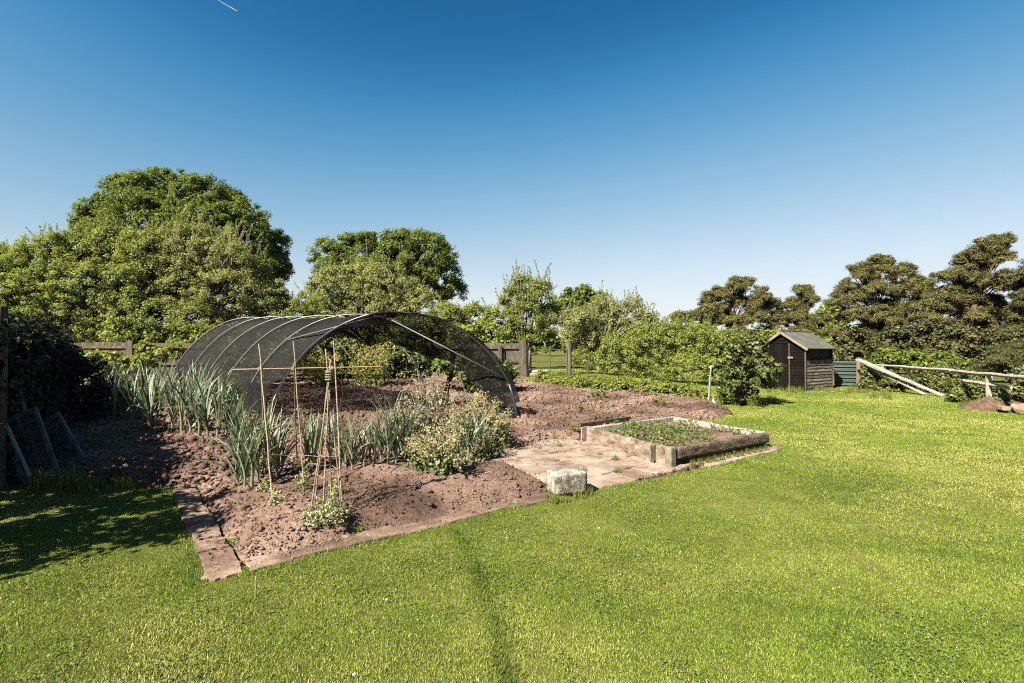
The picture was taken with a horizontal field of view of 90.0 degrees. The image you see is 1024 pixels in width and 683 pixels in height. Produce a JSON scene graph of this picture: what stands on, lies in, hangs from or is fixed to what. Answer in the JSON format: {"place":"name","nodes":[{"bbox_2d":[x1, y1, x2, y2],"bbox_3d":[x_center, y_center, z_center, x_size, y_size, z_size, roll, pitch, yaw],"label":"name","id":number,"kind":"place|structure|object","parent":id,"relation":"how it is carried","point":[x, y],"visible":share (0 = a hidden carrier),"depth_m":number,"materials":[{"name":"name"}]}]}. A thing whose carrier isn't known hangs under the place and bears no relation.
{"place":"outdoors","nodes":[
{"label":"outdoors","id":0,"kind":"place"},
{"bbox_2d":[6,373,772,571],"bbox_3d":[-6.153,1.685,16.086,26.486,0.915,15.333,-1,-1,42],"label":"soil bed","id":1,"kind":"object","parent":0,"point":[412,515],"visible":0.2,"depth_m":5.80,"materials":[{"name":"brown soil"}]},
{"bbox_2d":[43,411,85,458],"bbox_3d":[-6.240,1.407,7.037,0.385,0.860,0.051,-37,-15,-17],"label":"window frame","id":2,"kind":"object","parent":1,"relation":"on","point":[64,443],"visible":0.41,"depth_m":7.07,"materials":[{"name":"grey glass"}]},
{"bbox_2d":[48,356,134,416],"bbox_3d":[-9.728,0.888,11.378,2.215,1.310,4.542,1,-1,-39],"label":"shrub","id":3,"kind":"object","parent":1,"relation":"on","point":[94,392],"visible":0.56,"depth_m":10.78,"materials":[{"name":"green plant"}]},
{"bbox_2d":[79,347,148,377],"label":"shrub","id":4,"kind":"object","parent":1,"relation":"on","point":[107,356],"visible":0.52,"depth_m":17.68,"materials":[{"name":"green plant"}]},
{"bbox_2d":[98,369,151,419],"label":"leek","id":5,"kind":"object","parent":1,"relation":"on","point":[132,412],"visible":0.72,"depth_m":10.68,"materials":[{"name":"green plant"}]},
{"bbox_2d":[114,356,165,426],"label":"leek","id":6,"kind":"object","parent":1,"relation":"on","point":[149,402],"visible":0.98,"depth_m":8.89,"materials":[{"name":"green plant"}]},
{"bbox_2d":[146,363,174,420],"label":"leek","id":7,"kind":"object","parent":1,"relation":"on","point":[157,409],"visible":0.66,"depth_m":10.50,"materials":[{"name":"green plant"}]},
{"bbox_2d":[147,370,206,429],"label":"leek","id":8,"kind":"object","parent":1,"relation":"on","point":[171,410],"visible":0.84,"depth_m":8.97,"materials":[{"name":"green plant"}]},
{"bbox_2d":[175,376,193,432],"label":"leek","id":9,"kind":"object","parent":1,"relation":"on","point":[182,409],"visible":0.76,"depth_m":8.84,"materials":[{"name":"green plant"}]},
{"bbox_2d":[164,357,229,432],"bbox_3d":[-5.452,0.960,8.984,0.366,1.433,1.407,-1,-1,29],"label":"leek","id":10,"kind":"object","parent":1,"relation":"on","point":[192,421],"visible":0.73,"depth_m":8.88,"materials":[{"name":"green plant"}]},
{"bbox_2d":[170,370,233,435],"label":"leek","id":11,"kind":"object","parent":1,"relation":"on","point":[206,411],"visible":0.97,"depth_m":8.51,"materials":[{"name":"green plant"}]},
{"bbox_2d":[172,369,238,435],"bbox_3d":[-5.183,1.042,8.710,1.066,1.240,0.423,1,-1,-31],"label":"leek","id":12,"kind":"object","parent":1,"relation":"on","point":[200,422],"visible":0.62,"depth_m":8.66,"materials":[{"name":"green plant"}]},
{"bbox_2d":[207,374,233,436],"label":"leek","id":13,"kind":"object","parent":1,"relation":"on","point":[219,410],"visible":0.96,"depth_m":8.52,"materials":[{"name":"green plant"}]},
{"bbox_2d":[183,410,263,485],"bbox_3d":[-3.124,1.190,5.647,0.837,0.888,0.306,0,-1,-26],"label":"leek","id":14,"kind":"object","parent":1,"relation":"on","point":[237,473],"visible":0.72,"depth_m":5.64,"materials":[{"name":"green plant"}]},
{"bbox_2d":[217,378,251,434],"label":"leek","id":15,"kind":"object","parent":1,"relation":"on","point":[226,418],"visible":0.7,"depth_m":8.72,"materials":[{"name":"green plant"}]},
{"bbox_2d":[200,401,270,479],"bbox_3d":[-3.197,1.161,5.970,0.843,0.973,0.323,0,-1,13],"label":"leek","id":16,"kind":"object","parent":1,"relation":"on","point":[235,446],"visible":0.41,"depth_m":5.96,"materials":[{"name":"green plant"}]},
{"bbox_2d":[223,423,261,486],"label":"leek","id":17,"kind":"object","parent":1,"relation":"on","point":[244,467],"visible":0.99,"depth_m":5.48,"materials":[{"name":"green plant"}]},
{"bbox_2d":[226,402,275,486],"bbox_3d":[-2.872,1.134,5.621,0.518,1.010,0.202,0,-1,-17],"label":"leek","id":18,"kind":"object","parent":1,"relation":"on","point":[252,468],"visible":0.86,"depth_m":5.63,"materials":[{"name":"green plant"}]},
{"bbox_2d":[224,398,279,476],"bbox_3d":[-3.080,1.127,6.017,0.758,1.038,0.211,0,-1,6],"label":"leek","id":19,"kind":"object","parent":1,"relation":"on","point":[254,419],"visible":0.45,"depth_m":5.98,"materials":[{"name":"green plant"}]},
{"bbox_2d":[225,400,297,471],"bbox_3d":[-2.922,1.155,6.056,0.248,0.968,0.963,-1,-1,36],"label":"leek","id":20,"kind":"object","parent":1,"relation":"on","point":[271,451],"visible":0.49,"depth_m":6.08,"materials":[{"name":"green plant"}]},
{"bbox_2d":[254,408,295,478],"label":"leek","id":21,"kind":"object","parent":1,"relation":"on","point":[275,459],"visible":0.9,"depth_m":6.02,"materials":[{"name":"green plant"}]},
{"bbox_2d":[258,412,311,468],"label":"leek","id":22,"kind":"object","parent":1,"relation":"on","point":[284,458],"visible":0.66,"depth_m":6.26,"materials":[{"name":"green plant"}]},
{"bbox_2d":[291,408,316,466],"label":"leek","id":23,"kind":"object","parent":1,"relation":"on","point":[306,443],"visible":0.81,"depth_m":6.43,"materials":[{"name":"green plant"}]},
{"bbox_2d":[293,457,315,490],"bbox_3d":[-2.284,1.474,5.643,0.227,0.380,0.216,0,-1,0],"label":"sweet pea","id":24,"kind":"object","parent":1,"relation":"on","point":[300,484],"visible":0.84,"depth_m":5.64,"materials":[{"name":"green plant"}]},
{"bbox_2d":[233,341,382,505],"bbox_3d":[-2.240,0.832,5.471,2.239,1.689,1.066,-1,-1,40],"label":"cane row frame","id":25,"kind":"object","parent":1,"relation":"on","point":[260,368],"visible":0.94,"depth_m":5.51,"materials":[{"name":"brown wood"}]},
{"bbox_2d":[303,411,326,469],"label":"leek","id":26,"kind":"object","parent":1,"relation":"on","point":[315,442],"visible":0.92,"depth_m":6.40,"materials":[{"name":"green plant"}]},
{"bbox_2d":[297,349,345,386],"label":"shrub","id":27,"kind":"object","parent":1,"relation":"on","point":[316,375],"visible":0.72,"depth_m":17.27,"materials":[{"name":"green plant"}]},
{"bbox_2d":[310,349,341,524],"bbox_3d":[-1.700,0.866,4.623,0.292,1.597,0.365,0,-1,21],"label":"cane wigwam","id":28,"kind":"object","parent":1,"relation":"on","point":[328,376],"visible":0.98,"depth_m":4.61,"materials":[{"name":"brown wood"}]},
{"bbox_2d":[300,490,351,528],"bbox_3d":[-1.627,1.430,4.462,0.441,0.299,0.414,0,-1,0],"label":"sweet pea","id":29,"kind":"object","parent":1,"relation":"on","point":[332,514],"visible":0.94,"depth_m":4.42,"materials":[{"name":"green plant"}]},
{"bbox_2d":[232,310,430,375],"bbox_3d":[-7.792,0.176,20.566,9.288,2.874,2.417,0,-1,0],"label":"shrub","id":30,"kind":"object","parent":1,"relation":"on","point":[402,367],"visible":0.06,"depth_m":20.39,"materials":[{"name":"green plant"}]},
{"bbox_2d":[319,400,347,458],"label":"leek","id":31,"kind":"object","parent":1,"relation":"on","point":[332,440],"visible":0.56,"depth_m":6.65,"materials":[{"name":"green plant"}]},
{"bbox_2d":[171,311,519,421],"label":"net tunnel","id":32,"kind":"structure","parent":1,"relation":"on","point":[476,361],"depth_m":12.22,"materials":[{"name":"black fabric"}]},
{"bbox_2d":[319,411,372,467],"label":"leek","id":33,"kind":"object","parent":1,"relation":"on","point":[345,456],"visible":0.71,"depth_m":6.57,"materials":[{"name":"green plant"}]},
{"bbox_2d":[326,409,373,468],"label":"leek","id":34,"kind":"object","parent":1,"relation":"on","point":[353,458],"visible":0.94,"depth_m":6.37,"materials":[{"name":"green plant"}]},
{"bbox_2d":[303,337,434,378],"bbox_3d":[-5.460,0.523,19.721,5.126,2.230,2.251,0,-1,0],"label":"shrub","id":35,"kind":"object","parent":1,"relation":"on","point":[401,357],"visible":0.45,"depth_m":19.33,"materials":[{"name":"green plant"}]},
{"bbox_2d":[339,340,404,385],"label":"bush","id":36,"kind":"object","parent":1,"relation":"on","point":[375,378],"visible":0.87,"depth_m":17.39,"materials":[{"name":"green plant"}]},
{"bbox_2d":[12,381,732,553],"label":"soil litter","id":37,"kind":"object","parent":1,"relation":"on","point":[347,485],"visible":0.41,"depth_m":5.58,"materials":[{"name":"brown soil"}]},
{"bbox_2d":[363,409,387,463],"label":"leek","id":38,"kind":"object","parent":1,"relation":"on","point":[375,440],"visible":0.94,"depth_m":6.56,"materials":[{"name":"green plant"}]},
{"bbox_2d":[355,391,419,463],"bbox_3d":[-1.604,1.116,6.760,0.896,1.041,0.362,0,-1,0],"label":"leek","id":39,"kind":"object","parent":1,"relation":"on","point":[395,445],"visible":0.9,"depth_m":6.72,"materials":[{"name":"green plant"}]},
{"bbox_2d":[369,401,413,464],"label":"leek","id":40,"kind":"object","parent":1,"relation":"on","point":[388,438],"visible":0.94,"depth_m":6.63,"materials":[{"name":"green plant"}]},
{"bbox_2d":[384,395,427,458],"bbox_3d":[-1.419,1.198,7.146,0.663,0.908,0.535,-1,-1,32],"label":"seeding kale","id":41,"kind":"object","parent":1,"relation":"on","point":[408,419],"visible":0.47,"depth_m":7.09,"materials":[{"name":"green plant"}]},
{"bbox_2d":[390,395,424,461],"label":"leek","id":42,"kind":"object","parent":1,"relation":"on","point":[405,435],"visible":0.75,"depth_m":6.80,"materials":[{"name":"green plant"}]},
{"bbox_2d":[402,431,442,470],"bbox_3d":[-1.050,1.309,6.229,0.560,0.571,0.456,0,-1,26],"label":"seeding kale","id":43,"kind":"object","parent":1,"relation":"on","point":[420,464],"visible":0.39,"depth_m":6.15,"materials":[{"name":"green plant"}]},
{"bbox_2d":[397,361,462,449],"bbox_3d":[-1.264,0.950,7.515,1.038,1.432,0.972,0,-1,-19],"label":"seeding kale","id":44,"kind":"object","parent":1,"relation":"on","point":[430,416],"visible":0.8,"depth_m":7.46,"materials":[{"name":"green plant"}]},
{"bbox_2d":[400,416,472,475],"bbox_3d":[-0.849,1.188,5.892,0.783,0.651,0.828,0,-1,0],"label":"seeding kale","id":45,"kind":"object","parent":1,"relation":"on","point":[442,462],"visible":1,"depth_m":5.77,"materials":[{"name":"green plant"}]},
{"bbox_2d":[440,385,494,439],"bbox_3d":[-0.748,1.188,8.473,0.906,0.953,0.842,0,-1,18],"label":"seeding kale","id":46,"kind":"object","parent":1,"relation":"on","point":[458,411],"visible":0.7,"depth_m":8.40,"materials":[{"name":"green plant"}]},
{"bbox_2d":[452,403,488,460],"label":"leek","id":47,"kind":"object","parent":1,"relation":"on","point":[472,436],"visible":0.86,"depth_m":7.12,"materials":[{"name":"green plant"}]},
{"bbox_2d":[431,357,514,391],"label":"shrub","id":48,"kind":"object","parent":1,"relation":"on","point":[440,365],"visible":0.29,"depth_m":15.54,"materials":[{"name":"green plant"}]},
{"bbox_2d":[464,427,511,461],"bbox_3d":[-0.366,1.512,7.624,0.737,0.584,0.785,0,-1,0],"label":"seeding kale","id":49,"kind":"object","parent":1,"relation":"on","point":[483,448],"visible":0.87,"depth_m":7.56,"materials":[{"name":"green plant"}]},
{"bbox_2d":[473,393,522,446],"bbox_3d":[-0.288,1.274,8.315,0.684,0.932,0.816,0,-1,-25],"label":"seeding kale","id":50,"kind":"object","parent":1,"relation":"on","point":[494,421],"visible":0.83,"depth_m":8.28,"materials":[{"name":"green plant"}]},
{"bbox_2d":[578,416,630,427],"bbox_3d":[1.878,1.616,10.224,1.740,0.141,0.056,1,-1,-45],"label":"edging board","id":51,"kind":"object","parent":1,"relation":"on","point":[601,422],"visible":0.61,"depth_m":10.12,"materials":[{"name":"grey wood"}]},
{"bbox_2d":[581,417,768,467],"bbox_3d":[2.713,1.630,8.667,3.048,0.335,2.277,1,-1,-36],"label":"raised bed","id":52,"kind":"object","parent":1,"relation":"on","point":[671,456],"visible":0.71,"depth_m":7.94,"materials":[{"name":"brown wood"}]},
{"bbox_2d":[0,345,1023,682],"bbox_3d":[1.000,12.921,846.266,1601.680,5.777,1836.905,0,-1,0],"label":"lawn","id":53,"kind":"structure","parent":0,"point":[638,529],"depth_m":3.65,"materials":[{"name":"green plant"}]},
{"bbox_2d":[0,306,7,491],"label":"fence post","id":54,"kind":"object","parent":53,"relation":"on","point":[3,414],"visible":0.73,"depth_m":5.86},
{"bbox_2d":[0,312,34,466],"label":"laurel bush","id":55,"kind":"object","parent":53,"relation":"on","point":[4,339],"visible":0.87,"depth_m":5.75,"materials":[{"name":"green plant"}]},
{"bbox_2d":[4,424,31,476],"bbox_3d":[-5.480,1.206,5.681,0.224,0.600,0.050,1,-1,-29],"label":"painted board","id":56,"kind":"object","parent":53,"relation":"on","point":[18,450],"visible":0.86,"depth_m":5.67,"materials":[{"name":"teal wood"}]},
{"bbox_2d":[7,406,59,482],"bbox_3d":[-5.994,1.307,6.369,0.385,0.950,0.050,-26,-13,-22],"label":"window frame","id":57,"kind":"object","parent":53,"relation":"on","point":[37,451],"visible":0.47,"depth_m":6.38,"materials":[{"name":"grey glass"}]},
{"bbox_2d":[0,311,84,471],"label":"hedge","id":58,"kind":"object","parent":53,"relation":"on","point":[33,355],"visible":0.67,"depth_m":7.86,"materials":[{"name":"green plant"}]},
{"bbox_2d":[25,464,71,492],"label":"grass tuft","id":59,"kind":"object","parent":53,"relation":"on","point":[36,485],"visible":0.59,"depth_m":5.82,"materials":[{"name":"green plant"}]},
{"bbox_2d":[0,217,107,342],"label":"hawthorn tree","id":60,"kind":"object","parent":53,"relation":"on","point":[18,293],"visible":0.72,"depth_m":24.10,"materials":[{"name":"green plant"}]},
{"bbox_2d":[53,467,86,492],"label":"grass tuft","id":61,"kind":"object","parent":53,"relation":"on","point":[66,478],"visible":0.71,"depth_m":5.82,"materials":[{"name":"green plant"}]},
{"bbox_2d":[74,341,139,373],"bbox_3d":[-18.048,0.814,21.745,4.277,1.706,0.322,0,-1,0],"label":"board fence","id":62,"kind":"object","parent":53,"relation":"on","point":[127,348],"visible":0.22,"depth_m":21.89,"materials":[{"name":"brown wood"}]},
{"bbox_2d":[50,212,195,342],"bbox_3d":[-18.861,-2.392,24.957,6.648,7.918,4.024,0,-1,0],"label":"apple tree","id":63,"kind":"object","parent":53,"relation":"on","point":[121,298],"visible":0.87,"depth_m":24.27,"materials":[{"name":"green plant"}]},
{"bbox_2d":[143,343,192,374],"bbox_3d":[-14.372,0.802,22.056,3.107,1.509,0.102,0,-1,0],"label":"board fence","id":64,"kind":"object","parent":53,"relation":"on","point":[170,362],"visible":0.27,"depth_m":22.07,"materials":[{"name":"brown wood"}]},
{"bbox_2d":[64,166,294,338],"bbox_3d":[-26.547,-6.190,40.430,18.800,16.011,10.706,0,-1,26],"label":"oak tree","id":65,"kind":"object","parent":53,"relation":"on","point":[142,199],"visible":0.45,"depth_m":38.65,"materials":[{"name":"green plant"}]},
{"bbox_2d":[121,204,288,339],"bbox_3d":[-15.370,-2.594,25.769,7.850,8.340,4.882,0,-1,-17],"label":"willow tree","id":66,"kind":"object","parent":53,"relation":"on","point":[210,301],"visible":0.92,"depth_m":25.18,"materials":[{"name":"green plant"}]},
{"bbox_2d":[36,313,511,368],"bbox_3d":[-17.411,0.029,24.413,34.899,3.068,3.279,0,-1,0],"label":"hedge","id":67,"kind":"object","parent":53,"relation":"on","point":[161,334],"visible":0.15,"depth_m":24.11,"materials":[{"name":"green plant"}]},
{"bbox_2d":[257,289,331,318],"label":"elder bush","id":68,"kind":"object","parent":53,"relation":"on","point":[295,305],"visible":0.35,"depth_m":26.64,"materials":[{"name":"green plant"}]},
{"bbox_2d":[293,253,443,317],"bbox_3d":[-8.018,-1.779,29.512,9.007,6.830,4.218,0,-1,0],"label":"pear tree","id":69,"kind":"object","parent":53,"relation":"on","point":[374,275],"visible":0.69,"depth_m":28.75,"materials":[{"name":"green plant"}]},
{"bbox_2d":[173,487,577,582],"bbox_3d":[-1.529,1.721,4.719,4.599,0.149,2.408,0,-1,0],"label":"path edging","id":70,"kind":"object","parent":53,"relation":"on","point":[188,519],"visible":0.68,"depth_m":4.38,"materials":[{"name":"beige stone"}]},
{"bbox_2d":[546,467,586,495],"bbox_3d":[0.611,1.560,5.725,0.408,0.239,0.244,0,-1,-20],"label":"concrete block","id":71,"kind":"object","parent":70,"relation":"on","point":[564,481],"depth_m":5.63,"materials":[{"name":"grey concrete"}]},
{"bbox_2d":[306,227,468,313],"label":"oak tree","id":72,"kind":"object","parent":53,"relation":"on","point":[410,254],"visible":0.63,"depth_m":45.09,"materials":[{"name":"green plant"}]},
{"bbox_2d":[404,343,518,375],"bbox_3d":[-2.235,0.842,21.660,5.066,1.666,0.292,0,-1,0],"label":"board fence","id":73,"kind":"object","parent":53,"relation":"on","point":[505,352],"visible":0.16,"depth_m":21.77,"materials":[{"name":"brown wood"}]},
{"bbox_2d":[428,294,507,341],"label":"hazel bush","id":74,"kind":"object","parent":53,"relation":"on","point":[455,311],"visible":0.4,"depth_m":26.56,"materials":[{"name":"green plant"}]},
{"bbox_2d":[0,407,1023,682],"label":"lawn clover","id":75,"kind":"object","parent":53,"relation":"on","point":[142,667],"visible":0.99,"depth_m":3.45,"materials":[{"name":"green plant"}]},
{"bbox_2d":[519,340,528,376],"bbox_3d":[0.504,0.832,21.591,0.406,1.788,0.421,0,-1,0],"label":"gate post","id":76,"kind":"object","parent":53,"relation":"on","point":[523,356],"visible":0.84,"depth_m":21.43,"materials":[{"name":"brown wood"}]},
{"bbox_2d":[494,260,571,368],"bbox_3d":[1.078,-1.400,27.131,4.225,6.038,2.684,0,-1,0],"label":"plum tree","id":77,"kind":"object","parent":53,"relation":"on","point":[519,292],"visible":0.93,"depth_m":26.77,"materials":[{"name":"green plant"}]},
{"bbox_2d":[128,324,1004,355],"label":"wood","id":78,"kind":"object","parent":53,"relation":"on","point":[560,343],"visible":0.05,"depth_m":117.61,"materials":[{"name":"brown plant"}]},
{"bbox_2d":[553,283,610,361],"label":"oak tree","id":79,"kind":"object","parent":53,"relation":"on","point":[585,290],"visible":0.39,"depth_m":54.04,"materials":[{"name":"green plant"}]},
{"bbox_2d":[557,280,669,370],"bbox_3d":[4.957,-0.724,26.410,5.539,4.858,3.495,0,-1,-9],"label":"apple tree","id":80,"kind":"object","parent":53,"relation":"on","point":[580,332],"visible":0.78,"depth_m":25.85,"materials":[{"name":"green plant"}]},
{"bbox_2d":[532,369,711,400],"bbox_3d":[3.427,1.449,17.485,6.650,0.876,1.647,-1,-1,34],"label":"hedge","id":81,"kind":"object","parent":53,"relation":"on","point":[619,382],"visible":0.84,"depth_m":16.89,"materials":[{"name":"green plant"}]},
{"bbox_2d":[572,309,758,382],"bbox_3d":[7.044,0.238,22.878,9.060,3.342,3.483,0,-1,0],"label":"bramble thicket","id":82,"kind":"object","parent":53,"relation":"on","point":[656,334],"visible":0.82,"depth_m":22.69,"materials":[{"name":"green plant"}]},
{"bbox_2d":[669,274,785,362],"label":"pine tree","id":83,"kind":"object","parent":53,"relation":"on","point":[759,305],"visible":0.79,"depth_m":49.54,"materials":[{"name":"green plant"}]},
{"bbox_2d":[703,321,788,404],"bbox_3d":[6.642,0.652,14.326,2.363,2.562,1.825,0,-1,0],"label":"shrub","id":84,"kind":"object","parent":53,"relation":"on","point":[746,360],"visible":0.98,"depth_m":14.19,"materials":[{"name":"green plant"}]},
{"bbox_2d":[672,328,841,358],"bbox_3d":[19.266,0.690,39.975,13.154,3.466,4.179,0,-1,0],"label":"holly bush","id":85,"kind":"object","parent":53,"relation":"on","point":[771,333],"visible":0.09,"depth_m":39.93,"materials":[{"name":"green plant"}]},
{"bbox_2d":[755,284,832,338],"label":"pine tree","id":86,"kind":"object","parent":53,"relation":"on","point":[797,315],"visible":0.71,"depth_m":49.63,"materials":[{"name":"green plant"}]},
{"bbox_2d":[757,330,836,391],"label":"garden shed","id":87,"kind":"structure","parent":53,"relation":"on","point":[806,357],"depth_m":20.29,"materials":[{"name":"brown wood"}]},
{"bbox_2d":[767,344,792,387],"bbox_3d":[10.697,0.976,20.419,0.056,1.760,1.000,1,-1,-36],"label":"door","id":88,"kind":"structure","parent":87,"relation":"in","point":[779,352],"depth_m":20.40,"materials":[{"name":"brown wood"}]},
{"bbox_2d":[808,349,830,359],"bbox_3d":[12.248,0.468,20.410,1.990,0.505,0.041,1,-1,-37],"label":"window","id":89,"kind":"structure","parent":87,"relation":"in","point":[813,354],"depth_m":20.37,"materials":[{"name":"black glass"}]},
{"bbox_2d":[811,304,853,343],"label":"ash tree","id":90,"kind":"object","parent":53,"relation":"on","point":[834,312],"visible":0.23,"depth_m":74.44,"materials":[{"name":"green plant"}]},
{"bbox_2d":[834,360,855,386],"bbox_3d":[14.414,1.443,22.135,0.834,1.251,0.069,0,-1,21],"label":"corrugated sheet","id":91,"kind":"object","parent":53,"relation":"on","point":[844,372],"visible":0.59,"depth_m":22.14,"materials":[{"name":"green metal"}]},
{"bbox_2d":[855,368,906,388],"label":"elder bush","id":92,"kind":"object","parent":53,"relation":"on","point":[866,375],"visible":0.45,"depth_m":20.80,"materials":[{"name":"green plant"}]},
{"bbox_2d":[820,252,946,367],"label":"pine tree","id":93,"kind":"object","parent":53,"relation":"on","point":[878,315],"visible":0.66,"depth_m":43.46,"materials":[{"name":"green plant"}]},
{"bbox_2d":[855,359,945,396],"bbox_3d":[14.515,1.303,19.336,0.176,1.224,3.734,0,-1,-7],"label":"plank","id":94,"kind":"object","parent":53,"relation":"on","point":[902,378],"visible":0.98,"depth_m":19.10,"materials":[{"name":"grey wood"}]},
{"bbox_2d":[860,346,974,376],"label":"elder bush","id":95,"kind":"object","parent":53,"relation":"on","point":[915,354],"visible":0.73,"depth_m":29.56,"materials":[{"name":"green plant"}]},
{"bbox_2d":[857,373,998,402],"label":"weed bank","id":96,"kind":"structure","parent":53,"relation":"on","point":[957,389],"depth_m":19.03,"materials":[{"name":"green plant"}]},
{"bbox_2d":[833,319,1023,372],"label":"holly bush","id":97,"kind":"object","parent":53,"relation":"on","point":[975,344],"visible":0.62,"depth_m":32.66,"materials":[{"name":"green plant"}]},
{"bbox_2d":[913,359,985,391],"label":"elder bush","id":98,"kind":"object","parent":53,"relation":"on","point":[931,376],"visible":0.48,"depth_m":19.43,"materials":[{"name":"green plant"}]},
{"bbox_2d":[877,364,1023,396],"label":"rail fence","id":99,"kind":"object","parent":53,"relation":"on","point":[989,384],"visible":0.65,"depth_m":14.20,"materials":[{"name":"grey wood"}]},
{"bbox_2d":[919,231,1018,371],"bbox_3d":[33.965,-2.897,38.576,8.333,10.617,4.675,0,-1,0],"label":"pine tree","id":100,"kind":"object","parent":53,"relation":"on","point":[965,298],"visible":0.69,"depth_m":37.70,"materials":[{"name":"green plant"}]},
{"bbox_2d":[956,394,1023,412],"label":"compost heap","id":101,"kind":"object","parent":53,"relation":"on","point":[985,404],"visible":0.48,"depth_m":13.54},
{"bbox_2d":[989,365,1023,403],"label":"nettle patch","id":102,"kind":"object","parent":101,"relation":"on","point":[1017,385],"visible":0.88,"depth_m":13.51,"materials":[{"name":"green plant"}]},
{"bbox_2d":[972,340,1023,382],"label":"bush","id":103,"kind":"object","parent":53,"relation":"on","point":[1006,356],"visible":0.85,"depth_m":24.71,"materials":[{"name":"green plant"}]},
{"bbox_2d":[988,258,1023,332],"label":"pine tree","id":104,"kind":"object","parent":53,"relation":"on","point":[1013,311],"visible":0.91,"depth_m":34.79,"materials":[{"name":"green plant"}]},
{"bbox_2d":[0,0,1023,344],"label":"sky","id":105,"kind":"structure","parent":0,"point":[672,150],"materials":[{"name":"blue"}]},
{"bbox_2d":[465,438,784,490],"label":"path","id":106,"kind":"structure","parent":0,"point":[600,468],"depth_m":7.27,"materials":[{"name":"beige stone"}]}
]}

